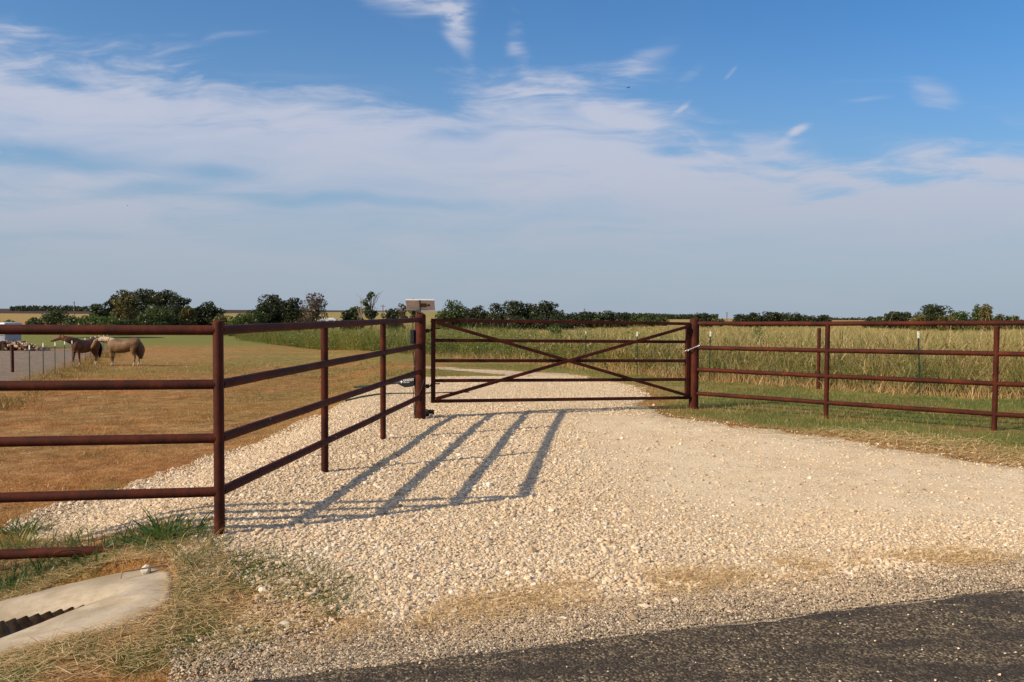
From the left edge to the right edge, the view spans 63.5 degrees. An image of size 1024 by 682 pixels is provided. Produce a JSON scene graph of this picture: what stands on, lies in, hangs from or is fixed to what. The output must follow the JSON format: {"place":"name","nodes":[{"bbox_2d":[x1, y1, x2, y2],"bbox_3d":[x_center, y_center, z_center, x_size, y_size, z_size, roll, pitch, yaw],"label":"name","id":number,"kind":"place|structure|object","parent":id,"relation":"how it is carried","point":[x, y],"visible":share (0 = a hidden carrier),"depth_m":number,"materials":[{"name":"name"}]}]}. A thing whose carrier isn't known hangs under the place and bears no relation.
{"place":"outdoors","nodes":[
{"label":"outdoors","id":0,"kind":"place"},
{"bbox_2d":[76,337,164,337],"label":"pond water","id":1,"kind":"structure","parent":0,"point":[124,337],"depth_m":111.32,"materials":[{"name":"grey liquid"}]},
{"bbox_2d":[308,375,653,423],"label":"gravel","id":2,"kind":"structure","parent":0,"point":[530,389],"depth_m":17.02,"materials":[{"name":"beige gravel"}]},
{"bbox_2d":[345,392,469,400],"bbox_3d":[-2.132,1.132,17.129,2.669,0.143,0.036,-1,2,-23],"label":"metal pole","id":3,"kind":"object","parent":2,"relation":"on","point":[391,393],"visible":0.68,"depth_m":16.86,"materials":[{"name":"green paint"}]},
{"bbox_2d":[0,309,1023,681],"bbox_3d":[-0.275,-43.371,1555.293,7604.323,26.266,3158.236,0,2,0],"label":"ground","id":4,"kind":"structure","parent":0,"point":[188,351],"depth_m":15.80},
{"bbox_2d":[0,322,25,341],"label":"livestock trailer","id":5,"kind":"object","parent":4,"relation":"on","point":[13,338],"visible":0.29,"depth_m":67.73,"materials":[{"name":"white metal"}]},
{"bbox_2d":[0,340,49,350],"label":"firewood pile","id":6,"kind":"object","parent":4,"relation":"on","point":[18,345],"visible":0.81,"depth_m":62.69,"materials":[{"name":"beige wood"}]},
{"bbox_2d":[0,558,58,598],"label":"grass tuft","id":7,"kind":"object","parent":4,"relation":"on","point":[9,583],"visible":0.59,"depth_m":5.92,"materials":[{"name":"green plant"}]},
{"bbox_2d":[0,521,59,548],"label":"grass tuft","id":8,"kind":"object","parent":4,"relation":"on","point":[18,544],"visible":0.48,"depth_m":6.83,"materials":[{"name":"plant"}]},
{"bbox_2d":[0,508,62,538],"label":"grass tuft","id":9,"kind":"object","parent":4,"relation":"on","point":[15,527],"visible":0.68,"depth_m":7.38,"materials":[{"name":"plant"}]},
{"bbox_2d":[25,317,44,324],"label":"bush","id":10,"kind":"object","parent":4,"relation":"on","point":[33,321],"visible":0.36,"depth_m":135.57,"materials":[{"name":"green plant"}]},
{"bbox_2d":[0,335,107,392],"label":"wire fence","id":11,"kind":"object","parent":4,"relation":"on","point":[52,363],"visible":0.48,"depth_m":30.82,"materials":[{"name":"grey metal"}]},
{"bbox_2d":[39,309,68,324],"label":"bush","id":12,"kind":"object","parent":4,"relation":"on","point":[56,317],"visible":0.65,"depth_m":138.93,"materials":[{"name":"green plant"}]},
{"bbox_2d":[0,348,128,410],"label":"fence line weeds","id":13,"kind":"object","parent":4,"relation":"on","point":[5,401],"visible":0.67,"depth_m":31.49,"materials":[{"name":"green plant"}]},
{"bbox_2d":[44,521,98,546],"bbox_3d":[-3.573,1.615,6.687,0.563,0.324,0.494,0,2,0],"label":"grass tuft","id":14,"kind":"object","parent":4,"relation":"on","point":[69,542],"visible":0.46,"depth_m":6.65,"materials":[{"name":"plant"}]},
{"bbox_2d":[62,315,81,324],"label":"bush","id":15,"kind":"object","parent":4,"relation":"on","point":[69,320],"visible":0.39,"depth_m":131.08,"materials":[{"name":"green plant"}]},
{"bbox_2d":[50,335,102,364],"bbox_3d":[-21.855,0.439,41.810,0.913,1.625,2.474,2,3,40],"label":"horse","id":16,"kind":"object","parent":4,"relation":"on","point":[80,346],"visible":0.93,"depth_m":41.49},
{"bbox_2d":[0,568,172,655],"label":"culvert end","id":17,"kind":"object","parent":4,"relation":"on","point":[42,613],"visible":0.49,"depth_m":5.10,"materials":[{"name":"concrete"}]},
{"bbox_2d":[14,518,160,587],"bbox_3d":[-3.025,1.560,5.999,1.089,0.524,0.805,0,2,-13],"label":"grass tuft","id":18,"kind":"object","parent":4,"relation":"on","point":[75,560],"visible":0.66,"depth_m":5.92,"materials":[{"name":"green plant"}]},
{"bbox_2d":[76,314,104,324],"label":"bush","id":19,"kind":"object","parent":4,"relation":"on","point":[93,319],"visible":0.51,"depth_m":125.43,"materials":[{"name":"green plant"}]},
{"bbox_2d":[87,303,109,316],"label":"tree","id":20,"kind":"object","parent":4,"relation":"on","point":[92,309],"visible":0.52,"depth_m":139.58,"materials":[{"name":"green plant"}]},
{"bbox_2d":[97,316,122,335],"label":"bush","id":21,"kind":"object","parent":4,"relation":"on","point":[111,321],"visible":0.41,"depth_m":121.27,"materials":[{"name":"green plant"}]},
{"bbox_2d":[0,320,224,559],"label":"pipe fence","id":22,"kind":"object","parent":4,"relation":"on","point":[215,329],"visible":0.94,"depth_m":5.99,"materials":[{"name":"brown metal"}]},
{"bbox_2d":[102,294,122,316],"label":"tree","id":23,"kind":"object","parent":4,"relation":"on","point":[108,303],"visible":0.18,"depth_m":151.43,"materials":[{"name":"green plant"}]},
{"bbox_2d":[0,504,235,591],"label":"rail side grass","id":24,"kind":"structure","parent":4,"relation":"on","point":[143,549],"depth_m":6.03,"materials":[{"name":"green plant"}]},
{"bbox_2d":[91,336,144,365],"bbox_3d":[-19.876,0.477,41.651,2.722,1.573,0.595,0,2,0],"label":"horse","id":25,"kind":"object","parent":4,"relation":"on","point":[133,346],"visible":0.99,"depth_m":41.49},
{"bbox_2d":[108,289,139,323],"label":"tree","id":26,"kind":"object","parent":4,"relation":"on","point":[124,302],"visible":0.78,"depth_m":137.21,"materials":[{"name":"green plant"}]},
{"bbox_2d":[115,318,139,324],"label":"bush","id":27,"kind":"object","parent":4,"relation":"on","point":[126,321],"visible":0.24,"depth_m":123.46,"materials":[{"name":"green plant"}]},
{"bbox_2d":[119,288,156,319],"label":"tree","id":28,"kind":"object","parent":4,"relation":"on","point":[140,307],"visible":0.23,"depth_m":148.53,"materials":[{"name":"green plant"}]},
{"bbox_2d":[134,306,180,324],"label":"bush","id":29,"kind":"object","parent":4,"relation":"on","point":[162,316],"visible":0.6,"depth_m":132.68,"materials":[{"name":"green plant"}]},
{"bbox_2d":[144,289,179,323],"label":"tree","id":30,"kind":"object","parent":4,"relation":"on","point":[160,299],"visible":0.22,"depth_m":144.81,"materials":[{"name":"green plant"}]},
{"bbox_2d":[103,500,223,554],"bbox_3d":[-2.590,1.458,6.095,0.959,0.581,0.813,0,2,0],"label":"grass tuft","id":31,"kind":"object","parent":4,"relation":"on","point":[157,530],"visible":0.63,"depth_m":6.08,"materials":[{"name":"green plant"}]},
{"bbox_2d":[167,296,192,324],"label":"tree","id":32,"kind":"object","parent":4,"relation":"on","point":[180,302],"visible":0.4,"depth_m":140.23,"materials":[{"name":"green plant"}]},
{"bbox_2d":[178,305,197,324],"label":"tree","id":33,"kind":"object","parent":4,"relation":"on","point":[188,316],"visible":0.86,"depth_m":135.54,"materials":[{"name":"green plant"}]},
{"bbox_2d":[194,301,223,324],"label":"tree","id":34,"kind":"object","parent":4,"relation":"on","point":[211,313],"visible":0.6,"depth_m":147.23,"materials":[{"name":"green plant"}]},
{"bbox_2d":[211,314,233,334],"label":"bush","id":35,"kind":"object","parent":4,"relation":"on","point":[225,321],"visible":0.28,"depth_m":125.88,"materials":[{"name":"green plant"}]},
{"bbox_2d":[0,360,458,565],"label":"pasture grass","id":36,"kind":"structure","parent":4,"relation":"on","point":[229,370],"depth_m":18.60,"materials":[{"name":"brown plant"}]},
{"bbox_2d":[227,313,253,336],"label":"bush","id":37,"kind":"object","parent":4,"relation":"on","point":[243,319],"visible":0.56,"depth_m":119.24,"materials":[{"name":"green plant"}]},
{"bbox_2d":[239,309,267,335],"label":"bush","id":38,"kind":"object","parent":4,"relation":"on","point":[258,317],"visible":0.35,"depth_m":123.76,"materials":[{"name":"green plant"}]},
{"bbox_2d":[255,302,281,333],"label":"tree","id":39,"kind":"object","parent":4,"relation":"on","point":[265,308],"visible":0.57,"depth_m":129.05,"materials":[{"name":"green plant"}]},
{"bbox_2d":[257,293,293,331],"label":"tree","id":40,"kind":"object","parent":4,"relation":"on","point":[274,300],"visible":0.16,"depth_m":132.96,"materials":[{"name":"green plant"}]},
{"bbox_2d":[0,529,580,681],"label":"roadside turf","id":41,"kind":"structure","parent":4,"relation":"on","point":[250,566],"depth_m":4.64,"materials":[{"name":"plant"}]},
{"bbox_2d":[277,297,309,332],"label":"tree","id":42,"kind":"object","parent":4,"relation":"on","point":[291,307],"visible":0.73,"depth_m":129.21,"materials":[{"name":"green plant"}]},
{"bbox_2d":[296,291,328,329],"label":"tree","id":43,"kind":"object","parent":4,"relation":"on","point":[314,305],"visible":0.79,"depth_m":127.85,"materials":[{"name":"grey plant"}]},
{"bbox_2d":[340,310,353,330],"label":"tree","id":44,"kind":"object","parent":4,"relation":"on","point":[348,315],"visible":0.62,"depth_m":139.61,"materials":[{"name":"green plant"}]},
{"bbox_2d":[349,306,364,329],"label":"tree","id":45,"kind":"object","parent":4,"relation":"on","point":[355,315],"visible":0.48,"depth_m":141.48,"materials":[{"name":"green plant"}]},
{"bbox_2d":[358,291,380,329],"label":"tree","id":46,"kind":"object","parent":4,"relation":"on","point":[369,313],"visible":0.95,"depth_m":133.72,"materials":[{"name":"green plant"}]},
{"bbox_2d":[381,308,400,331],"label":"tree","id":47,"kind":"object","parent":4,"relation":"on","point":[390,314],"visible":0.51,"depth_m":141.41,"materials":[{"name":"green plant"}]},
{"bbox_2d":[398,301,407,329],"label":"tree","id":48,"kind":"object","parent":4,"relation":"on","point":[403,311],"visible":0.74,"depth_m":149.69,"materials":[{"name":"green plant"}]},
{"bbox_2d":[415,313,439,418],"bbox_3d":[-1.320,0.510,12.923,0.399,1.900,0.171,0,2,-7],"label":"gate post","id":49,"kind":"object","parent":4,"relation":"on","point":[421,330],"visible":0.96,"depth_m":12.84,"materials":[{"name":"metal"}]},
{"bbox_2d":[354,376,414,387],"bbox_3d":[-1.994,0.639,12.892,0.952,0.199,0.106,0,2,0],"label":"gate opener","id":50,"kind":"object","parent":49,"relation":"attached to","point":[409,382],"visible":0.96,"depth_m":12.85,"materials":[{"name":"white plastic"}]},
{"bbox_2d":[405,299,434,312],"bbox_3d":[-1.422,-0.529,12.826,0.445,0.243,0.188,0,2,0],"label":"solar panel","id":51,"kind":"object","parent":49,"relation":"attached to","point":[420,304],"visible":1,"depth_m":12.82,"materials":[{"name":"beige glass"}]},
{"bbox_2d":[431,319,691,402],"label":"swing gate","id":52,"kind":"structure","parent":49,"relation":"attached to","point":[687,327],"depth_m":13.70,"materials":[{"name":"brown metal"}]},
{"bbox_2d":[9,305,864,319],"bbox_3d":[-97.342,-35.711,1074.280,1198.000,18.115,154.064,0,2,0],"label":"distant wood","id":53,"kind":"object","parent":4,"relation":"on","point":[85,308],"visible":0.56,"depth_m":1015.28,"materials":[{"name":"green plant"}]},
{"bbox_2d":[435,299,470,331],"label":"tree","id":54,"kind":"object","parent":4,"relation":"on","point":[456,313],"visible":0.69,"depth_m":149.00,"materials":[{"name":"green plant"}]},
{"bbox_2d":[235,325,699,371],"bbox_3d":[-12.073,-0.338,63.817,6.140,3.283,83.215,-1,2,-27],"label":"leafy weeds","id":55,"kind":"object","parent":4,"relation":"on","point":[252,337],"visible":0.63,"depth_m":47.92,"materials":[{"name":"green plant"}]},
{"bbox_2d":[462,315,486,329],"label":"bush","id":56,"kind":"object","parent":4,"relation":"on","point":[472,323],"visible":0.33,"depth_m":170.82,"materials":[{"name":"green plant"}]},
{"bbox_2d":[468,305,489,326],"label":"tree","id":57,"kind":"object","parent":4,"relation":"on","point":[477,313],"visible":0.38,"depth_m":189.21,"materials":[{"name":"green plant"}]},
{"bbox_2d":[473,315,506,329],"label":"bush","id":58,"kind":"object","parent":4,"relation":"on","point":[487,325],"visible":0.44,"depth_m":171.00,"materials":[{"name":"green plant"}]},
{"bbox_2d":[488,302,507,328],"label":"tree","id":59,"kind":"object","parent":4,"relation":"on","point":[496,307],"visible":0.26,"depth_m":183.81,"materials":[{"name":"green plant"}]},
{"bbox_2d":[0,500,1023,681],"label":"straw","id":60,"kind":"object","parent":4,"relation":"on","point":[478,599],"visible":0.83,"depth_m":4.72,"materials":[{"name":"beige plant"}]},
{"bbox_2d":[499,315,530,331],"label":"bush","id":61,"kind":"object","parent":4,"relation":"on","point":[519,327],"visible":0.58,"depth_m":170.96,"materials":[{"name":"green plant"}]},
{"bbox_2d":[502,300,530,327],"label":"tree","id":62,"kind":"object","parent":4,"relation":"on","point":[515,306],"visible":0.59,"depth_m":179.03,"materials":[{"name":"green plant"}]},
{"bbox_2d":[522,303,539,328],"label":"tree","id":63,"kind":"object","parent":4,"relation":"on","point":[532,310],"visible":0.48,"depth_m":179.21,"materials":[{"name":"green plant"}]},
{"bbox_2d":[523,315,549,329],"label":"bush","id":64,"kind":"object","parent":4,"relation":"on","point":[537,325],"visible":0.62,"depth_m":170.66,"materials":[{"name":"green plant"}]},
{"bbox_2d":[533,300,558,326],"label":"tree","id":65,"kind":"object","parent":4,"relation":"on","point":[546,308],"visible":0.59,"depth_m":176.99,"materials":[{"name":"green plant"}]},
{"bbox_2d":[548,324,561,337],"bbox_3d":[2.047,0.200,40.031,1.096,2.137,0.998,1,2,9],"label":"bush","id":66,"kind":"object","parent":4,"relation":"on","point":[556,330],"visible":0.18,"depth_m":39.90,"materials":[{"name":"green plant"}]},
{"bbox_2d":[545,315,573,330],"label":"bush","id":67,"kind":"object","parent":4,"relation":"on","point":[563,326],"visible":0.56,"depth_m":171.14,"materials":[{"name":"green plant"}]},
{"bbox_2d":[565,312,585,327],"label":"tree","id":68,"kind":"object","parent":4,"relation":"on","point":[572,316],"visible":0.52,"depth_m":198.84,"materials":[{"name":"green plant"}]},
{"bbox_2d":[578,311,595,327],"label":"tree","id":69,"kind":"object","parent":4,"relation":"on","point":[587,315],"visible":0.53,"depth_m":204.12,"materials":[{"name":"green plant"}]},
{"bbox_2d":[590,311,608,328],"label":"tree","id":70,"kind":"object","parent":4,"relation":"on","point":[599,315],"visible":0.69,"depth_m":204.08,"materials":[{"name":"green plant"}]},
{"bbox_2d":[599,310,619,327],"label":"tree","id":71,"kind":"object","parent":4,"relation":"on","point":[610,316],"visible":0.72,"depth_m":203.99,"materials":[{"name":"green plant"}]},
{"bbox_2d":[614,312,630,328],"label":"tree","id":72,"kind":"object","parent":4,"relation":"on","point":[624,316],"visible":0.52,"depth_m":209.18,"materials":[{"name":"green plant"}]},
{"bbox_2d":[636,313,658,327],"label":"tree","id":73,"kind":"object","parent":4,"relation":"on","point":[645,318],"visible":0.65,"depth_m":229.41,"materials":[{"name":"green plant"}]},
{"bbox_2d":[689,318,698,408],"bbox_3d":[3.232,0.503,14.688,0.168,1.830,0.168,0,2,0],"label":"gate post","id":74,"kind":"object","parent":4,"relation":"on","point":[693,398],"visible":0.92,"depth_m":14.61,"materials":[{"name":"brown metal"}]},
{"bbox_2d":[695,312,713,326],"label":"tree","id":75,"kind":"object","parent":4,"relation":"on","point":[703,317],"visible":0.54,"depth_m":219.25,"materials":[{"name":"green plant"}]},
{"bbox_2d":[387,328,1023,397],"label":"wire fence","id":76,"kind":"object","parent":4,"relation":"on","point":[819,354],"visible":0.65,"depth_m":20.07,"materials":[{"name":"grey metal"}]},
{"bbox_2d":[411,345,1023,399],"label":"dead grass skirt","id":77,"kind":"object","parent":4,"relation":"on","point":[650,370],"visible":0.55,"depth_m":21.70,"materials":[{"name":"plant"}]},
{"bbox_2d":[729,313,752,326],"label":"tree","id":78,"kind":"object","parent":4,"relation":"on","point":[738,317],"visible":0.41,"depth_m":228.27,"materials":[{"name":"green plant"}]},
{"bbox_2d":[742,312,767,327],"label":"tree","id":79,"kind":"object","parent":4,"relation":"on","point":[753,316],"visible":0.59,"depth_m":228.47,"materials":[{"name":"green plant"}]},
{"bbox_2d":[751,327,765,345],"bbox_3d":[10.085,0.374,34.023,0.808,1.964,0.858,0,2,0],"label":"bush","id":80,"kind":"object","parent":4,"relation":"on","point":[759,329],"visible":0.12,"depth_m":33.97,"materials":[{"name":"plant"}]},
{"bbox_2d":[762,311,783,327],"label":"tree","id":81,"kind":"object","parent":4,"relation":"on","point":[772,316],"visible":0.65,"depth_m":230.28,"materials":[{"name":"green plant"}]},
{"bbox_2d":[784,312,807,326],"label":"tree","id":82,"kind":"object","parent":4,"relation":"on","point":[796,316],"visible":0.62,"depth_m":226.99,"materials":[{"name":"green plant"}]},
{"bbox_2d":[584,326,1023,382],"bbox_3d":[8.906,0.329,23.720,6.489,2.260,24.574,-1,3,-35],"label":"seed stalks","id":83,"kind":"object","parent":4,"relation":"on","point":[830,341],"visible":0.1,"depth_m":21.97,"materials":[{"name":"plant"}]},
{"bbox_2d":[697,320,1023,430],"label":"pipe fence","id":84,"kind":"object","parent":4,"relation":"on","point":[994,383],"visible":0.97,"depth_m":12.85,"materials":[{"name":"brown metal"}]},
{"bbox_2d":[881,311,907,329],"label":"tree","id":85,"kind":"object","parent":4,"relation":"on","point":[891,316],"visible":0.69,"depth_m":199.00,"materials":[{"name":"green plant"}]},
{"bbox_2d":[788,426,1023,470],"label":"raked straw","id":86,"kind":"object","parent":4,"relation":"on","point":[925,442],"visible":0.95,"depth_m":10.62,"materials":[{"name":"beige plant"}]},
{"bbox_2d":[899,311,912,328],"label":"tree","id":87,"kind":"object","parent":4,"relation":"on","point":[908,316],"visible":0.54,"depth_m":199.03,"materials":[{"name":"green plant"}]},
{"bbox_2d":[909,314,930,330],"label":"tree","id":88,"kind":"object","parent":4,"relation":"on","point":[916,317],"visible":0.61,"depth_m":179.55,"materials":[{"name":"green plant"}]},
{"bbox_2d":[913,304,951,329],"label":"tree","id":89,"kind":"object","parent":4,"relation":"on","point":[933,312],"visible":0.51,"depth_m":193.64,"materials":[{"name":"green plant"}]},
{"bbox_2d":[936,315,956,330],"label":"tree","id":90,"kind":"object","parent":4,"relation":"on","point":[944,318],"visible":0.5,"depth_m":179.47,"materials":[{"name":"green plant"}]},
{"bbox_2d":[948,310,971,330],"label":"tree","id":91,"kind":"object","parent":4,"relation":"on","point":[959,316],"visible":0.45,"depth_m":189.09,"materials":[{"name":"green plant"}]},
{"bbox_2d":[970,304,981,331],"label":"tree","id":92,"kind":"object","parent":4,"relation":"on","point":[974,314],"visible":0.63,"depth_m":174.49,"materials":[{"name":"green plant"}]},
{"bbox_2d":[976,304,993,331],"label":"tree","id":93,"kind":"object","parent":4,"relation":"on","point":[983,311],"visible":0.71,"depth_m":169.56,"materials":[{"name":"green plant"}]},
{"bbox_2d":[991,314,1011,329],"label":"tree","id":94,"kind":"object","parent":4,"relation":"on","point":[999,317],"visible":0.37,"depth_m":199.03,"materials":[{"name":"green plant"}]},
{"bbox_2d":[1002,315,1020,330],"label":"tree","id":95,"kind":"object","parent":4,"relation":"on","point":[1015,318],"visible":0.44,"depth_m":199.08,"materials":[{"name":"green plant"}]},
{"bbox_2d":[0,0,1023,319],"label":"sky","id":96,"kind":"structure","parent":0,"point":[833,158],"materials":[{"name":"blue"}]},
{"bbox_2d":[1,366,1023,680],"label":"driveway","id":97,"kind":"structure","parent":0,"point":[769,448],"depth_m":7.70,"materials":[{"name":"beige gravel"}]},
{"bbox_2d":[224,318,420,493],"bbox_3d":[-1.813,0.671,9.538,0.096,1.827,6.790,1,2,6],"label":"pipe fence","id":98,"kind":"object","parent":97,"relation":"on","point":[324,364],"visible":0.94,"depth_m":8.47,"materials":[{"name":"brown metal"}]},
{"bbox_2d":[165,549,1023,681],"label":"shoulder chips","id":99,"kind":"object","parent":97,"relation":"on","point":[225,663],"visible":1,"depth_m":4.46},
{"bbox_2d":[377,557,959,624],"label":"coarse gravel","id":100,"kind":"structure","parent":97,"relation":"on","point":[855,569],"depth_m":5.09,"materials":[{"name":"beige gravel"}]},
{"bbox_2d":[185,581,1023,681],"bbox_3d":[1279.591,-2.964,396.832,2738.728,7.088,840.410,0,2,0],"label":"road shoulder","id":101,"kind":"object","parent":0,"point":[776,618],"visible":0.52,"depth_m":4.50},
{"bbox_2d":[251,590,1023,681],"bbox_3d":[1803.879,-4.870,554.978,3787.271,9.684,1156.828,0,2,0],"label":"road","id":102,"kind":"structure","parent":0,"point":[822,650],"depth_m":4.02,"materials":[{"name":"grey asphalt"}]},
{"bbox_2d":[264,582,1023,681],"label":"loose chips","id":103,"kind":"object","parent":102,"relation":"on","point":[345,667],"visible":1,"depth_m":4.03,"materials":[{"name":"gravel"}]},
{"bbox_2d":[263,310,1023,399],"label":"tall field grass","id":104,"kind":"structure","parent":0,"point":[912,371],"depth_m":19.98,"materials":[{"name":"green plant"}]},
{"bbox_2d":[348,324,1023,347],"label":"field grass","id":105,"kind":"structure","parent":0,"point":[776,328],"depth_m":162.78,"materials":[{"name":"plant"}]},
{"bbox_2d":[447,363,1023,465],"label":"verge grass","id":106,"kind":"structure","parent":0,"point":[879,397],"depth_m":14.52,"materials":[{"name":"green plant"}]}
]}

